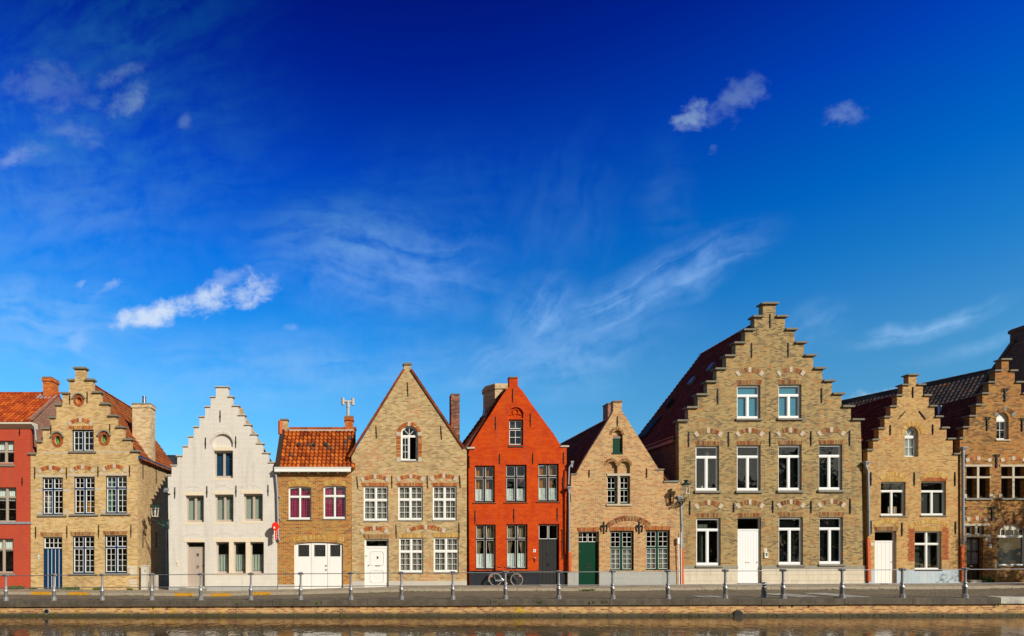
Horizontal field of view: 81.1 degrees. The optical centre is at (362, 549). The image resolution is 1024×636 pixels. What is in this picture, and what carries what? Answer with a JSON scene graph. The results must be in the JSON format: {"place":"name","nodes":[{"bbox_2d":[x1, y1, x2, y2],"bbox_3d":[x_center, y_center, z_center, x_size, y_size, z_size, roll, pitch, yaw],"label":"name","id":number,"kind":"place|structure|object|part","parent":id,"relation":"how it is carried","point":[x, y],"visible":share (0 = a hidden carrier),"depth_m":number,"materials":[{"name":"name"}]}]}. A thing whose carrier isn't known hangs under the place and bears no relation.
{"place":"outdoors","nodes":[
{"label":"outdoors","id":0,"kind":"place"},
{"bbox_2d":[0,616,1023,635],"bbox_3d":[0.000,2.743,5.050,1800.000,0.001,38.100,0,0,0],"label":"water","id":1,"kind":"structure","parent":0,"point":[511,625],"depth_m":20.72,"materials":[{"name":"brown liquid"}]},
{"bbox_2d":[0,588,1023,599],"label":"road","id":2,"kind":"structure","parent":0,"point":[731,593],"depth_m":27.04,"materials":[{"name":"grey asphalt"}]},
{"bbox_2d":[0,585,1023,595],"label":"kerb","id":3,"kind":"structure","parent":2,"relation":"on","point":[562,589],"depth_m":29.67,"materials":[{"name":"stone"}]},
{"bbox_2d":[31,592,50,594],"bbox_3d":[-16.565,2.251,29.722,1.018,0.178,0.156,0,0,0],"label":"kerb marking","id":4,"kind":"object","parent":3,"relation":"on","point":[40,593],"visible":0.75,"depth_m":29.65,"materials":[{"name":"yellow paint"}]},
{"bbox_2d":[68,592,87,594],"bbox_3d":[-14.632,2.274,29.722,1.036,0.178,0.156,0,0,0],"label":"kerb marking","id":5,"kind":"object","parent":3,"relation":"on","point":[78,593],"visible":0.85,"depth_m":29.66,"materials":[{"name":"yellow paint"}]},
{"bbox_2d":[174,593,192,595],"bbox_3d":[-9.198,2.321,29.722,0.966,0.179,0.156,0,0,0],"label":"kerb marking","id":6,"kind":"object","parent":3,"relation":"on","point":[182,594],"visible":0.75,"depth_m":29.66,"materials":[{"name":"yellow paint"}]},
{"bbox_2d":[211,593,230,595],"bbox_3d":[-7.299,2.329,29.722,1.013,0.178,0.156,0,0,0],"label":"kerb marking","id":7,"kind":"object","parent":3,"relation":"on","point":[220,594],"visible":0.75,"depth_m":29.66,"materials":[{"name":"yellow paint"}]},
{"bbox_2d":[253,592,269,594],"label":"kerb marking","id":8,"kind":"object","parent":3,"relation":"on","point":[260,593],"visible":0.75,"depth_m":29.66,"materials":[{"name":"yellow paint"}]},
{"bbox_2d":[761,582,767,597],"bbox_3d":[17.050,1.706,24.450,0.250,0.670,0.246,0,0,0],"label":"bollard","id":9,"kind":"object","parent":2,"relation":"on","point":[764,591],"visible":0.9,"depth_m":24.38,"materials":[{"name":"grey metal"}]},
{"bbox_2d":[760,593,803,596],"bbox_3d":[18.619,2.009,25.525,0.485,0.028,2.550,0,0,0],"label":"road marking","id":10,"kind":"object","parent":2,"relation":"on","point":[786,595],"visible":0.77,"depth_m":25.25,"materials":[{"name":"paint"}]},
{"bbox_2d":[775,593,818,596],"bbox_3d":[19.242,2.006,25.525,0.485,0.026,2.550,0,0,0],"label":"road marking","id":11,"kind":"object","parent":2,"relation":"on","point":[798,595],"visible":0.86,"depth_m":25.22,"materials":[{"name":"paint"}]},
{"bbox_2d":[807,593,852,596],"bbox_3d":[20.640,1.999,25.525,0.485,0.022,2.550,0,0,0],"label":"road marking","id":12,"kind":"object","parent":2,"relation":"on","point":[828,594],"visible":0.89,"depth_m":25.74,"materials":[{"name":"paint"}]},
{"bbox_2d":[821,593,866,596],"bbox_3d":[21.230,1.997,25.525,0.493,0.021,2.550,0,0,0],"label":"road marking","id":13,"kind":"object","parent":2,"relation":"on","point":[845,595],"visible":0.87,"depth_m":25.10,"materials":[{"name":"paint"}]},
{"bbox_2d":[0,583,1023,593],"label":"pavement","id":14,"kind":"structure","parent":0,"point":[163,588],"depth_m":30.88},
{"bbox_2d":[8,585,24,588],"bbox_3d":[-19.132,2.051,31.843,0.955,0.238,0.526,0,0,0],"label":"wall weed","id":15,"kind":"object","parent":14,"relation":"on","point":[16,586],"depth_m":31.75,"materials":[{"name":"green plant"}]},
{"bbox_2d":[0,376,62,588],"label":"red house","id":16,"kind":"structure","parent":14,"relation":"on","point":[24,418],"depth_m":32.00,"materials":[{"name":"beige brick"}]},
{"bbox_2d":[0,539,12,572],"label":"window","id":17,"kind":"structure","parent":16,"relation":"in","point":[6,545],"depth_m":32.14,"materials":[{"name":"beige wood"}]},
{"bbox_2d":[0,441,13,462],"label":"window","id":18,"kind":"structure","parent":16,"relation":"in","point":[4,445],"depth_m":32.12,"materials":[{"name":"beige wood"}]},
{"bbox_2d":[0,487,15,521],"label":"window","id":19,"kind":"structure","parent":16,"relation":"in","point":[7,494],"depth_m":32.13,"materials":[{"name":"beige wood"}]},
{"bbox_2d":[28,367,173,589],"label":"stepped gable house","id":20,"kind":"structure","parent":14,"relation":"on","point":[101,463],"depth_m":32.00,"materials":[{"name":"beige brick"}]},
{"bbox_2d":[37,478,66,516],"bbox_3d":[-17.228,-2.929,32.169,1.612,2.172,0.517,0,0,0],"label":"window","id":21,"kind":"structure","parent":20,"relation":"in","point":[50,496],"depth_m":32.11,"materials":[{"name":"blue wood"}]},
{"bbox_2d":[44,537,61,588],"bbox_3d":[-17.221,0.748,32.119,1.086,2.917,0.162,0,0,0],"label":"door","id":22,"kind":"structure","parent":20,"relation":"in","point":[52,555],"depth_m":32.12,"materials":[{"name":"blue wood"}]},
{"bbox_2d":[50,431,63,446],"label":"oval window","id":23,"kind":"structure","parent":20,"relation":"in","point":[59,440],"depth_m":31.99,"materials":[{"name":"orange brick"}]},
{"bbox_2d":[68,430,96,452],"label":"window","id":24,"kind":"structure","parent":20,"relation":"in","point":[83,450],"depth_m":32.10,"materials":[{"name":"white wood"}]},
{"bbox_2d":[69,536,97,574],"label":"window","id":25,"kind":"structure","parent":20,"relation":"in","point":[83,567],"depth_m":32.11,"materials":[{"name":"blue wood"}]},
{"bbox_2d":[69,477,98,515],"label":"window","id":26,"kind":"structure","parent":20,"relation":"in","point":[86,508],"depth_m":32.11,"materials":[{"name":"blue wood"}]},
{"bbox_2d":[97,429,110,445],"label":"oval window","id":27,"kind":"structure","parent":20,"relation":"in","point":[106,438],"depth_m":31.99,"materials":[{"name":"orange brick"}]},
{"bbox_2d":[101,476,130,514],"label":"window","id":28,"kind":"structure","parent":20,"relation":"in","point":[110,487],"depth_m":32.11,"materials":[{"name":"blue wood"}]},
{"bbox_2d":[104,535,129,574],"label":"window","id":29,"kind":"structure","parent":20,"relation":"in","point":[116,566],"depth_m":32.11,"materials":[{"name":"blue wood"}]},
{"bbox_2d":[140,565,149,589],"bbox_3d":[-12.189,1.579,32.275,0.334,1.413,0.510,0,0,0],"label":"utility cabinet","id":30,"kind":"object","parent":14,"relation":"on","point":[145,578],"visible":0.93,"depth_m":32.03,"materials":[{"name":"metal"}]},
{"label":"door","id":31,"kind":"part","parent":30,"relation":"part of","materials":[{"name":"beige metal"}]},
{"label":"door","id":32,"kind":"part","parent":30,"relation":"part of","materials":[{"name":"beige metal"}]},
{"bbox_2d":[153,575,158,589],"bbox_3d":[-11.465,1.857,31.950,0.304,0.920,0.304,0,0,0],"label":"concrete bollard","id":33,"kind":"object","parent":14,"relation":"on","point":[156,582],"visible":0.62,"depth_m":31.83,"materials":[{"name":"beige concrete"}]},
{"bbox_2d":[167,455,176,464],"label":"back house","id":34,"kind":"structure","parent":14,"relation":"on","point":[173,458],"depth_m":43.33,"materials":[{"name":"brick"}]},
{"bbox_2d":[166,386,277,590],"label":"stepped gable house","id":35,"kind":"structure","parent":14,"relation":"on","point":[222,511],"depth_m":32.00,"materials":[{"name":"white paint"}]},
{"bbox_2d":[150,503,168,527],"bbox_3d":[-11.225,-1.865,31.880,1.066,1.450,0.510,0,0,0],"label":"street lamp","id":36,"kind":"object","parent":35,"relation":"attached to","point":[154,506],"visible":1,"depth_m":31.85,"materials":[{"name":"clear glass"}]},
{"bbox_2d":[163,488,169,494],"bbox_3d":[-10.799,-3.216,31.827,0.296,0.400,0.354,0,0,0],"label":"floodlight","id":37,"kind":"object","parent":35,"relation":"attached to","point":[166,490],"visible":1,"depth_m":31.79,"materials":[{"name":"metal"}]},
{"bbox_2d":[187,496,203,521],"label":"window","id":38,"kind":"structure","parent":35,"relation":"in","point":[195,504],"depth_m":32.36,"materials":[{"name":"beige wood"}]},
{"bbox_2d":[188,542,204,585],"bbox_3d":[-9.271,0.805,32.239,1.026,2.445,0.162,0,0,0],"label":"door","id":39,"kind":"structure","parent":35,"relation":"in","point":[196,555],"depth_m":32.24,"materials":[{"name":"beige wood"}]},
{"bbox_2d":[217,542,228,572],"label":"window","id":40,"kind":"structure","parent":35,"relation":"in","point":[222,560],"depth_m":32.32,"materials":[{"name":"beige wood"}]},
{"bbox_2d":[215,452,232,477],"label":"window","id":41,"kind":"structure","parent":35,"relation":"in","point":[223,460],"depth_m":32.32,"materials":[{"name":"beige wood"}]},
{"bbox_2d":[216,495,232,521],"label":"window","id":42,"kind":"structure","parent":35,"relation":"in","point":[224,503],"depth_m":32.36,"materials":[{"name":"beige wood"}]},
{"bbox_2d":[234,542,245,572],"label":"window","id":43,"kind":"structure","parent":35,"relation":"in","point":[239,560],"depth_m":32.31,"materials":[{"name":"beige wood"}]},
{"bbox_2d":[244,494,262,520],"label":"window","id":44,"kind":"structure","parent":35,"relation":"in","point":[253,503],"depth_m":32.36,"materials":[{"name":"beige wood"}]},
{"bbox_2d":[251,542,263,572],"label":"window","id":45,"kind":"structure","parent":35,"relation":"in","point":[257,561],"depth_m":32.32,"materials":[{"name":"beige wood"}]},
{"bbox_2d":[274,398,356,588],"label":"garage house","id":46,"kind":"structure","parent":14,"relation":"on","point":[314,467],"depth_m":32.06,"materials":[{"name":"brown brick"}]},
{"bbox_2d":[272,522,278,539],"bbox_3d":[-4.727,-1.039,31.663,0.140,0.955,0.667,0,0,29],"label":"hanging sign","id":47,"kind":"object","parent":46,"relation":"attached to","point":[275,526],"visible":1,"depth_m":31.55,"materials":[{"name":"metal"}]},
{"bbox_2d":[287,487,311,519],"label":"window","id":48,"kind":"structure","parent":46,"relation":"in","point":[299,500],"depth_m":32.15,"materials":[{"name":"white wood"}]},
{"bbox_2d":[294,542,342,588],"bbox_3d":[-2.436,0.880,32.070,2.711,2.635,0.160,0,0,0],"label":"garage door","id":49,"kind":"structure","parent":46,"relation":"in","point":[309,557],"depth_m":32.06,"materials":[{"name":"white wood"}]},
{"bbox_2d":[322,486,346,519],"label":"window","id":50,"kind":"structure","parent":46,"relation":"in","point":[334,498],"depth_m":32.14,"materials":[{"name":"white wood"}]},
{"bbox_2d":[348,363,467,587],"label":"gable house","id":51,"kind":"structure","parent":14,"relation":"on","point":[409,491],"depth_m":32.00,"materials":[{"name":"beige brick"}]},
{"bbox_2d":[364,487,387,521],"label":"window","id":52,"kind":"structure","parent":51,"relation":"in","point":[375,498],"depth_m":32.19,"materials":[{"name":"white wood"}]},
{"bbox_2d":[365,539,388,586],"bbox_3d":[0.786,0.746,32.139,1.339,2.710,0.122,0,0,0],"label":"door","id":53,"kind":"structure","parent":51,"relation":"in","point":[377,560],"depth_m":32.12,"materials":[{"name":"white wood"}]},
{"bbox_2d":[401,426,417,461],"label":"window","id":54,"kind":"structure","parent":51,"relation":"in","point":[408,436],"depth_m":32.12,"materials":[{"name":"white wood"}]},
{"bbox_2d":[398,486,422,520],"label":"window","id":55,"kind":"structure","parent":51,"relation":"in","point":[410,498],"depth_m":32.10,"materials":[{"name":"white wood"}]},
{"bbox_2d":[399,538,422,573],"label":"window","id":56,"kind":"structure","parent":51,"relation":"in","point":[410,549],"depth_m":32.18,"materials":[{"name":"white wood"}]},
{"bbox_2d":[433,486,456,520],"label":"window","id":57,"kind":"structure","parent":51,"relation":"in","point":[444,497],"depth_m":32.10,"materials":[{"name":"white wood"}]},
{"bbox_2d":[434,538,458,572],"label":"window","id":58,"kind":"structure","parent":51,"relation":"in","point":[446,550],"depth_m":32.19,"materials":[{"name":"white wood"}]},
{"bbox_2d":[488,565,522,584],"bbox_3d":[7.856,1.425,31.711,1.907,1.120,0.584,0,0,0],"label":"bicycle","id":59,"kind":"object","parent":14,"relation":"on","point":[500,576],"visible":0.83,"depth_m":31.63,"materials":[{"name":"black metal"}]},
{"bbox_2d":[462,376,568,585],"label":"painted gable house","id":60,"kind":"structure","parent":14,"relation":"on","point":[516,484],"depth_m":32.00,"materials":[{"name":"red brick"}]},
{"bbox_2d":[475,466,493,502],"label":"window","id":61,"kind":"structure","parent":60,"relation":"in","point":[484,494],"depth_m":32.18,"materials":[{"name":"grey wood"}]},
{"bbox_2d":[476,525,494,569],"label":"window","id":62,"kind":"structure","parent":60,"relation":"in","point":[485,560],"depth_m":32.20,"materials":[{"name":"grey wood"}]},
{"bbox_2d":[509,420,522,444],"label":"window","id":63,"kind":"structure","parent":60,"relation":"in","point":[515,426],"depth_m":32.13,"materials":[{"name":"grey wood"}]},
{"bbox_2d":[504,465,528,502],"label":"window","id":64,"kind":"structure","parent":60,"relation":"in","point":[515,495],"depth_m":32.11,"materials":[{"name":"grey wood"}]},
{"bbox_2d":[507,524,526,568],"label":"window","id":65,"kind":"structure","parent":60,"relation":"in","point":[517,560],"depth_m":32.20,"materials":[{"name":"grey wood"}]},
{"bbox_2d":[538,464,557,501],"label":"window","id":66,"kind":"structure","parent":60,"relation":"in","point":[547,493],"depth_m":32.17,"materials":[{"name":"grey wood"}]},
{"bbox_2d":[539,524,557,583],"bbox_3d":[10.357,0.294,32.160,1.142,3.444,0.119,0,0,0],"label":"door","id":67,"kind":"structure","parent":60,"relation":"in","point":[548,548],"depth_m":32.13,"materials":[{"name":"grey wood"}]},
{"bbox_2d":[560,400,679,585],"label":"gable house","id":68,"kind":"structure","parent":14,"relation":"on","point":[623,508],"depth_m":31.86,"materials":[{"name":"brown brick"}]},
{"bbox_2d":[578,532,597,585],"bbox_3d":[12.518,0.506,32.039,1.144,3.021,0.162,0,0,0],"label":"door","id":69,"kind":"structure","parent":68,"relation":"in","point":[587,550],"depth_m":32.04,"materials":[{"name":"green wood"}]},
{"bbox_2d":[607,476,615,503],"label":"window","id":70,"kind":"structure","parent":68,"relation":"in","point":[608,489],"depth_m":31.99,"materials":[{"name":"grey wood"}]},
{"bbox_2d":[610,531,632,569],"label":"window","id":71,"kind":"structure","parent":68,"relation":"in","point":[621,557],"depth_m":31.98,"materials":[{"name":"green wood"}]},
{"bbox_2d":[620,476,628,503],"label":"window","id":72,"kind":"structure","parent":68,"relation":"in","point":[621,489],"depth_m":31.98,"materials":[{"name":"grey wood"}]},
{"bbox_2d":[646,530,668,569],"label":"window","id":73,"kind":"structure","parent":68,"relation":"in","point":[657,557],"depth_m":31.99,"materials":[{"name":"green wood"}]},
{"bbox_2d":[638,302,865,583],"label":"stepped gable house","id":74,"kind":"structure","parent":14,"relation":"on","point":[753,428],"depth_m":32.00,"materials":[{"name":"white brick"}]},
{"bbox_2d":[679,480,690,507],"bbox_3d":[17.473,-3.052,31.392,0.510,1.450,0.885,0,0,-20],"label":"street lamp","id":75,"kind":"object","parent":74,"relation":"attached to","point":[685,483],"visible":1,"depth_m":31.19,"materials":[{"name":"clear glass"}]},
{"bbox_2d":[694,446,721,492],"bbox_3d":[19.163,-4.470,32.170,1.484,2.624,0.541,0,0,0],"label":"window","id":76,"kind":"structure","parent":74,"relation":"in","point":[706,489],"depth_m":32.11,"materials":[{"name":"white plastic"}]},
{"bbox_2d":[695,518,723,566],"bbox_3d":[19.223,-0.396,32.167,1.534,2.742,0.574,0,0,0],"label":"window","id":77,"kind":"structure","parent":74,"relation":"in","point":[699,527],"depth_m":32.11,"materials":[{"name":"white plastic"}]},
{"bbox_2d":[735,385,762,420],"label":"window","id":78,"kind":"structure","parent":74,"relation":"in","point":[747,395],"depth_m":32.21,"materials":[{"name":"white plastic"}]},
{"bbox_2d":[738,518,759,582],"bbox_3d":[21.493,0.072,32.109,1.308,3.729,0.162,0,0,0],"label":"door","id":79,"kind":"structure","parent":74,"relation":"in","point":[748,539],"depth_m":32.11,"materials":[{"name":"white wood"}]},
{"bbox_2d":[735,445,763,492],"bbox_3d":[21.463,-4.484,32.095,1.499,2.653,0.390,0,0,0],"label":"window","id":80,"kind":"structure","parent":74,"relation":"in","point":[747,455],"depth_m":32.25,"materials":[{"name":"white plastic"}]},
{"bbox_2d":[777,385,803,419],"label":"window","id":81,"kind":"structure","parent":74,"relation":"in","point":[789,395],"depth_m":32.21,"materials":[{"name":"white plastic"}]},
{"bbox_2d":[777,445,804,492],"bbox_3d":[23.749,-4.502,32.095,1.484,2.660,0.390,0,0,0],"label":"window","id":82,"kind":"structure","parent":74,"relation":"in","point":[788,455],"depth_m":32.25,"materials":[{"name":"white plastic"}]},
{"bbox_2d":[777,517,805,566],"bbox_3d":[23.797,-0.442,32.085,1.529,2.752,0.410,0,0,0],"label":"window","id":83,"kind":"structure","parent":74,"relation":"in","point":[790,528],"depth_m":32.24,"materials":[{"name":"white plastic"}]},
{"bbox_2d":[817,445,844,491],"bbox_3d":[26.007,-4.523,32.095,1.484,2.660,0.390,0,0,0],"label":"window","id":84,"kind":"structure","parent":74,"relation":"in","point":[829,455],"depth_m":32.24,"materials":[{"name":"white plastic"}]},
{"bbox_2d":[818,517,845,565],"bbox_3d":[26.037,-0.464,32.085,1.493,2.727,0.410,0,0,0],"label":"window","id":85,"kind":"structure","parent":74,"relation":"in","point":[829,527],"depth_m":32.24,"materials":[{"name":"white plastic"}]},
{"bbox_2d":[851,374,967,582],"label":"stepped gable house","id":86,"kind":"structure","parent":14,"relation":"on","point":[909,462],"depth_m":31.95,"materials":[{"name":"brown brick"}]},
{"bbox_2d":[875,531,894,582],"bbox_3d":[29.016,0.438,32.118,1.211,2.968,0.104,0,0,0],"label":"door","id":87,"kind":"structure","parent":86,"relation":"in","point":[884,550],"depth_m":32.09,"materials":[{"name":"white wood"}]},
{"bbox_2d":[880,482,907,516],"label":"window","id":88,"kind":"structure","parent":86,"relation":"in","point":[890,514],"depth_m":32.05,"materials":[{"name":"white wood"}]},
{"bbox_2d":[905,427,915,456],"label":"window","id":89,"kind":"structure","parent":86,"relation":"in","point":[910,436],"depth_m":32.19,"materials":[{"name":"white wood"}]},
{"bbox_2d":[917,551,923,566],"bbox_3d":[31.291,0.507,32.261,0.398,0.942,0.245,0,0,0],"label":"potted plant","id":90,"kind":"object","parent":86,"relation":"in","point":[921,564],"visible":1,"depth_m":32.24,"materials":[{"name":"green plant"}]},
{"bbox_2d":[915,531,942,570],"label":"window","id":91,"kind":"structure","parent":86,"relation":"in","point":[926,563],"depth_m":32.10,"materials":[{"name":"white wood"}]},
{"bbox_2d":[920,482,947,515],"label":"window","id":92,"kind":"structure","parent":86,"relation":"in","point":[932,501],"depth_m":32.17,"materials":[{"name":"white wood"}]},
{"bbox_2d":[934,358,1023,582],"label":"stepped gable house","id":93,"kind":"structure","parent":14,"relation":"on","point":[986,426],"depth_m":32.00,"materials":[{"name":"brown brick"}]},
{"bbox_2d":[966,526,971,533],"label":"window","id":94,"kind":"structure","parent":93,"relation":"in","point":[968,528],"depth_m":32.20,"materials":[{"name":"white wood"}]},
{"bbox_2d":[967,538,978,579],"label":"door","id":95,"kind":"structure","parent":93,"relation":"in","point":[972,543],"depth_m":32.21,"materials":[{"name":"brown wood"}]},
{"bbox_2d":[966,467,984,497],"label":"window","id":96,"kind":"structure","parent":93,"relation":"in","point":[983,468],"depth_m":32.28,"materials":[{"name":"brown wood"}]},
{"bbox_2d":[977,526,980,533],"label":"window","id":97,"kind":"structure","parent":93,"relation":"in","point":[978,527],"depth_m":32.19,"materials":[{"name":"white wood"}]},
{"bbox_2d":[995,413,1010,440],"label":"window","id":98,"kind":"structure","parent":93,"relation":"in","point":[1001,418],"depth_m":32.13,"materials":[{"name":"white wood"}]},
{"bbox_2d":[1001,467,1006,497],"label":"window","id":99,"kind":"structure","parent":93,"relation":"in","point":[1005,468],"depth_m":32.24,"materials":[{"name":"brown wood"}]},
{"bbox_2d":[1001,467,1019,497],"bbox_3d":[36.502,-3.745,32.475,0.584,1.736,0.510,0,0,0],"label":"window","id":100,"kind":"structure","parent":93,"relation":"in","point":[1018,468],"depth_m":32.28,"materials":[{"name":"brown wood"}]},
{"bbox_2d":[997,524,1023,566],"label":"window","id":101,"kind":"structure","parent":93,"relation":"in","point":[1007,552],"depth_m":32.40,"materials":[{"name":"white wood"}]},
{"bbox_2d":[979,576,996,582],"bbox_3d":[34.537,1.637,31.830,0.898,0.439,0.498,0,0,0],"label":"shrub","id":102,"kind":"object","parent":14,"relation":"on","point":[990,580],"visible":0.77,"depth_m":31.74,"materials":[{"name":"green plant"}]},
{"bbox_2d":[972,325,1023,395],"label":"roof","id":103,"kind":"structure","parent":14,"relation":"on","point":[1014,350],"depth_m":33.74,"materials":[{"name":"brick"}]},
{"bbox_2d":[0,0,1023,460],"label":"sky","id":104,"kind":"structure","parent":0,"point":[289,206],"materials":[{"name":"blue"}]},
{"bbox_2d":[66,588,1021,604],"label":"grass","id":105,"kind":"structure","parent":0,"point":[505,603],"depth_m":29.57,"materials":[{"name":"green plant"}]},
{"bbox_2d":[841,368,990,405],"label":"roof","id":106,"kind":"structure","parent":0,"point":[949,389],"depth_m":39.36,"materials":[{"name":"brown tile"}]},
{"bbox_3d":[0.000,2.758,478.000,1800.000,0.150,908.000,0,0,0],"label":"ground","id":107,"kind":"structure","parent":0,"visible":0},
{"bbox_2d":[0,596,1023,615],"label":"quay wall","id":108,"kind":"structure","parent":107,"relation":"on","point":[848,606],"depth_m":23.78,"materials":[{"name":"brick"}]},
{"bbox_2d":[0,568,1016,600],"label":"railing","id":109,"kind":"object","parent":108,"relation":"on","point":[964,594],"visible":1,"depth_m":23.79,"materials":[{"name":"silver metal"}]},
{"bbox_2d":[5,613,1021,615],"bbox_3d":[4.033,2.690,23.726,59.996,0.146,0.062,0,0,0],"label":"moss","id":110,"kind":"object","parent":108,"relation":"attached to","point":[531,615],"visible":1,"depth_m":23.72,"materials":[{"name":"green plant"}]}
]}

